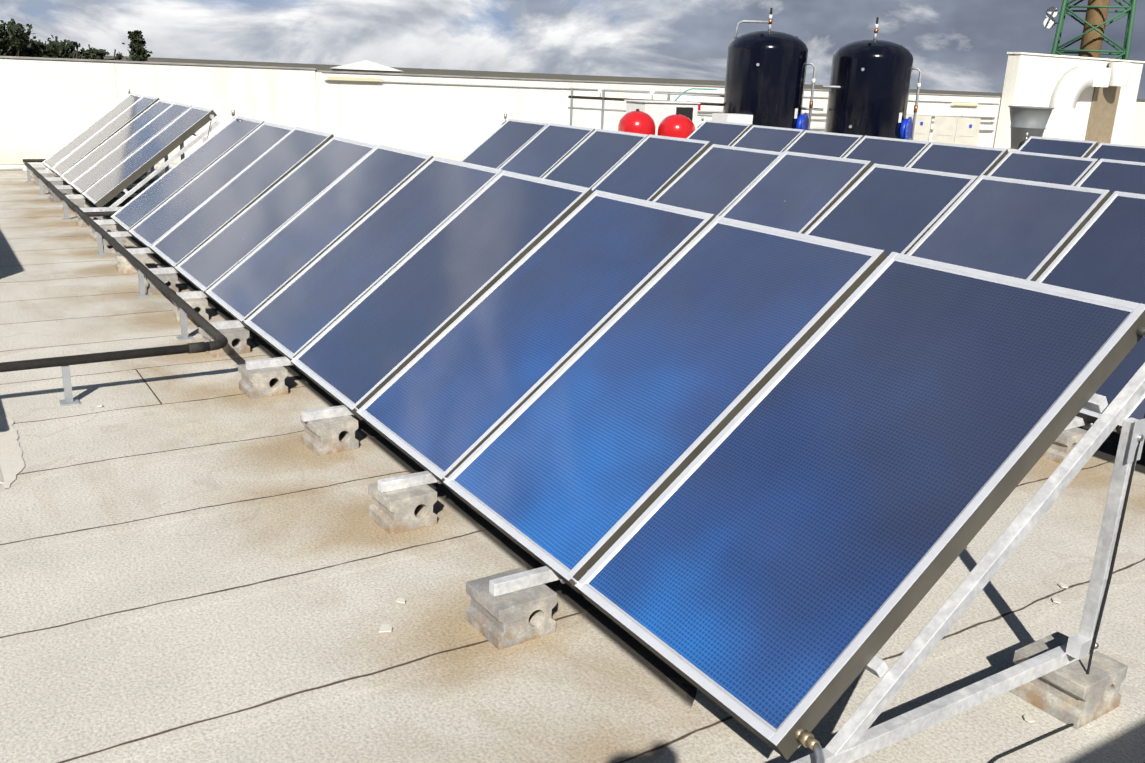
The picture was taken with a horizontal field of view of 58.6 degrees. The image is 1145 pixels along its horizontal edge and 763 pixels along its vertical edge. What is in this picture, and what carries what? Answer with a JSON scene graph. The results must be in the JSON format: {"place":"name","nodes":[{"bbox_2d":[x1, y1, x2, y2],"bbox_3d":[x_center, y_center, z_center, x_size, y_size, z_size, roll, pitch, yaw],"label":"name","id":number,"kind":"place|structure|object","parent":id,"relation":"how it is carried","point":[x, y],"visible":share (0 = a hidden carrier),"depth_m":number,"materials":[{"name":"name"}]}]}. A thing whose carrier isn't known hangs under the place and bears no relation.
{"place":"outdoors","nodes":[
{"label":"outdoors","id":0,"kind":"place"},
{"bbox_2d":[30,168,156,227],"bbox_3d":[-6.715,-2.781,14.907,1.739,0.160,5.750,-8,20,-31],"label":"feet","id":1,"kind":"object","parent":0,"point":[81,222],"visible":0.19,"depth_m":14.19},
{"bbox_2d":[30,120,219,212],"bbox_3d":[-6.656,-3.366,14.745,1.753,1.126,5.560,-8,20,-31],"label":"frame","id":2,"kind":"object","parent":1,"relation":"on","point":[126,194],"visible":0.1,"depth_m":12.77,"materials":[{"name":"silver metal"}]},
{"bbox_2d":[42,93,216,206],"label":"solar panels","id":3,"kind":"object","parent":2,"relation":"on","point":[114,151],"visible":0.98,"depth_m":14.08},
{"bbox_2d":[52,89,213,210],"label":"pipe fittings","id":4,"kind":"object","parent":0,"point":[203,138],"visible":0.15,"depth_m":12.77,"materials":[{"name":"metal"}]},
{"bbox_2d":[332,60,400,72],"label":"peak","id":5,"kind":"structure","parent":0,"point":[365,66],"depth_m":138.82,"materials":[{"name":"white paint"}]},
{"bbox_2d":[0,163,1144,762],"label":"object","id":6,"kind":"structure","parent":0,"point":[204,557],"depth_m":4.02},
{"bbox_2d":[0,415,24,488],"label":"roof patch","id":7,"kind":"object","parent":6,"relation":"on","point":[12,464],"visible":1,"depth_m":5.29,"materials":[{"name":"paint"}]},
{"bbox_2d":[0,165,48,171],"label":"loose pvc pipes","id":8,"kind":"object","parent":6,"relation":"on","point":[13,167],"visible":0.29,"depth_m":17.58,"materials":[{"name":"white paint"}]},
{"bbox_2d":[0,162,227,406],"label":"pipe with supports","id":9,"kind":"object","parent":6,"relation":"on","point":[185,308],"visible":1,"depth_m":6.48,"materials":[{"name":"grey metal"}]},
{"bbox_2d":[23,119,211,162],"bbox_3d":[-6.699,-3.334,14.735,1.750,1.320,5.771,-8,20,-31],"label":"return pipe","id":10,"kind":"object","parent":6,"relation":"on","point":[33,160],"visible":0.19,"depth_m":16.73,"materials":[{"name":"silver metal"}]},
{"bbox_2d":[0,58,1144,164],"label":"parapet walls","id":11,"kind":"structure","parent":6,"relation":"on","point":[48,108],"depth_m":21.05,"materials":[{"name":"white paint"}]},
{"bbox_2d":[0,56,999,96],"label":"parapet coping","id":12,"kind":"object","parent":11,"relation":"on","point":[91,60],"visible":0.96,"depth_m":21.21,"materials":[{"name":"grey concrete"}]},
{"bbox_2d":[324,73,995,131],"bbox_3d":[4.140,-6.741,26.625,21.820,1.824,0.204,-8,20,-31],"label":"light conduit","id":13,"kind":"object","parent":11,"relation":"attached to","point":[353,78],"depth_m":24.30,"materials":[{"name":"white paint"}]},
{"bbox_2d":[97,404,1067,722],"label":"paint chips","id":14,"kind":"object","parent":6,"relation":"on","point":[403,600],"visible":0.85,"depth_m":3.82,"materials":[{"name":"beige paint"}]},
{"bbox_2d":[89,224,1127,729],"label":"concrete blocks","id":15,"kind":"structure","parent":6,"relation":"on","point":[1075,694],"depth_m":3.81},
{"bbox_2d":[84,120,1144,762],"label":"support frame","id":16,"kind":"object","parent":6,"relation":"on","point":[94,214],"visible":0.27,"depth_m":3.33,"materials":[{"name":"grey metal"}]},
{"bbox_2d":[111,116,1144,759],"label":"solar panels","id":17,"kind":"object","parent":16,"relation":"on","point":[761,482],"visible":0.94,"depth_m":4.12,"materials":[{"name":"blue glass"}]},
{"bbox_2d":[795,728,824,762],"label":"pipe fitting","id":18,"kind":"object","parent":16,"relation":"attached to","point":[806,738],"visible":0.92,"depth_m":2.83,"materials":[{"name":"gold metal"}]},
{"bbox_2d":[618,109,655,134],"bbox_3d":[1.142,-4.202,18.508,0.704,1.430,0.704,-8,20,-31],"label":"expansion tank","id":19,"kind":"object","parent":6,"relation":"on","point":[638,121],"visible":0.38,"depth_m":18.13,"materials":[{"name":"red metal"}]},
{"bbox_2d":[624,100,700,134],"bbox_3d":[1.660,-4.518,19.397,1.300,1.562,0.660,-8,20,-31],"label":"control cabinet","id":20,"kind":"object","parent":6,"relation":"on","point":[658,112],"visible":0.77,"depth_m":18.93,"materials":[{"name":"white metal"}]},
{"bbox_2d":[657,112,694,138],"bbox_3d":[1.858,-4.151,18.492,0.704,1.400,0.704,-8,20,-31],"label":"expansion tank","id":21,"kind":"object","parent":6,"relation":"on","point":[677,125],"visible":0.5,"depth_m":18.11,"materials":[{"name":"red metal"}]},
{"bbox_2d":[568,85,840,128],"bbox_3d":[2.685,-5.010,20.457,5.915,1.972,0.610,9,18,22],"label":"pipe rack","id":22,"kind":"object","parent":6,"relation":"on","point":[603,98],"visible":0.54,"depth_m":20.79,"materials":[{"name":"grey metal"}]},
{"bbox_2d":[712,113,752,123],"bbox_3d":[2.906,-4.226,18.887,0.600,1.400,0.447,-8,20,-31],"label":"equipment box","id":23,"kind":"object","parent":6,"relation":"on","point":[737,118],"visible":0.25,"depth_m":18.55,"materials":[{"name":"white paint"}]},
{"bbox_2d":[723,8,815,130],"bbox_3d":[3.640,-5.314,19.304,1.480,3.300,1.583,-8,20,-31],"label":"storage tank","id":24,"kind":"object","parent":6,"relation":"on","point":[765,78],"visible":0.62,"depth_m":18.68,"materials":[{"name":"black metal"}]},
{"bbox_2d":[825,17,921,139],"bbox_3d":[5.684,-5.261,19.536,1.480,3.230,1.606,-8,20,-31],"label":"storage tank","id":25,"kind":"object","parent":6,"relation":"on","point":[870,96],"visible":0.69,"depth_m":18.95,"materials":[{"name":"black metal"}]},
{"bbox_2d":[906,114,980,145],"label":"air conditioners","id":26,"kind":"object","parent":6,"relation":"on","point":[957,130],"visible":0.44,"depth_m":23.55,"materials":[{"name":"white metal"}]},
{"bbox_2d":[1004,106,1053,151],"bbox_3d":[10.729,-5.646,24.198,1.000,1.675,1.000,-8,20,-31],"label":"roof cowl","id":27,"kind":"object","parent":6,"relation":"on","point":[1032,121],"visible":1,"depth_m":23.77,"materials":[{"name":"paint"}]},
{"bbox_2d":[1042,427,1086,463],"bbox_3d":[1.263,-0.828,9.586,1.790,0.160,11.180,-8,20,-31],"label":"concrete block","id":28,"kind":"structure","parent":6,"relation":"on","point":[1062,446],"depth_m":5.81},
{"bbox_2d":[1064,416,1090,429],"bbox_3d":[1.320,-1.413,9.425,1.753,1.126,10.958,-8,20,-31],"label":"row frame","id":29,"kind":"object","parent":28,"relation":"on","point":[1076,421],"depth_m":5.93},
{"bbox_2d":[994,52,1144,147],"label":"rooftop structure","id":30,"kind":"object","parent":6,"relation":"on","point":[1101,114],"depth_m":33.39,"materials":[{"name":"paint"}]},
{"bbox_2d":[1044,67,1111,138],"bbox_3d":[16.355,-8.738,33.158,2.210,2.850,0.540,-8,20,-31],"label":"curved duct","id":31,"kind":"object","parent":30,"relation":"attached to","point":[1073,84],"visible":0.92,"depth_m":32.58,"materials":[{"name":"white metal"}]},
{"bbox_2d":[0,0,1144,98],"label":"sky","id":32,"kind":"structure","parent":0,"point":[956,45],"materials":[{"name":"grey"}]},
{"bbox_2d":[10,52,1144,101],"bbox_3d":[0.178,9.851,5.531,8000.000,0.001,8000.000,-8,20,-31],"label":"terrain ground","id":33,"kind":"structure","parent":0,"point":[325,67],"depth_m":2306.99,"materials":[{"name":"green plant"}]},
{"bbox_2d":[0,18,77,57],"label":"tree","id":34,"kind":"object","parent":33,"relation":"on","point":[15,41],"visible":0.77,"depth_m":100.33,"materials":[{"name":"green plant"}]},
{"bbox_2d":[68,41,93,58],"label":"tree","id":35,"kind":"object","parent":33,"relation":"on","point":[77,54],"visible":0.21,"depth_m":108.32,"materials":[{"name":"green plant"}]},
{"bbox_2d":[88,44,123,60],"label":"tree","id":36,"kind":"object","parent":33,"relation":"on","point":[99,54],"visible":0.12,"depth_m":113.07,"materials":[{"name":"green plant"}]},
{"bbox_2d":[122,30,152,61],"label":"tree","id":37,"kind":"object","parent":33,"relation":"on","point":[138,52],"visible":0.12,"depth_m":103.54,"materials":[{"name":"green plant"}]},
{"bbox_2d":[1043,0,1136,59],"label":"antenna mast","id":38,"kind":"object","parent":33,"relation":"on","point":[1094,24],"visible":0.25,"depth_m":37.16,"materials":[{"name":"green metal"}]},
{"bbox_2d":[115,110,1144,659],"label":"pipe fittings","id":39,"kind":"object","parent":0,"point":[1077,646],"visible":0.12,"depth_m":3.40,"materials":[{"name":"silver metal"}]},
{"bbox_2d":[461,119,1144,441],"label":"solar panels","id":40,"kind":"object","parent":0,"point":[1086,239],"visible":0.52,"depth_m":8.31,"materials":[{"name":"blue glass"}]},
{"bbox_2d":[504,114,1116,431],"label":"row fittings","id":41,"kind":"object","parent":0,"point":[505,117],"visible":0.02,"depth_m":5.91,"materials":[{"name":"metal"}]},
{"bbox_2d":[686,120,1144,194],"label":"solar panels","id":42,"kind":"object","parent":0,"point":[1112,176],"visible":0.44,"depth_m":12.17,"materials":[{"name":"blue glass"}]},
{"bbox_2d":[1017,136,1144,162],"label":"solar panels","id":43,"kind":"object","parent":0,"point":[1075,148],"visible":0.27,"depth_m":14.38,"materials":[{"name":"blue glass"}]}
]}

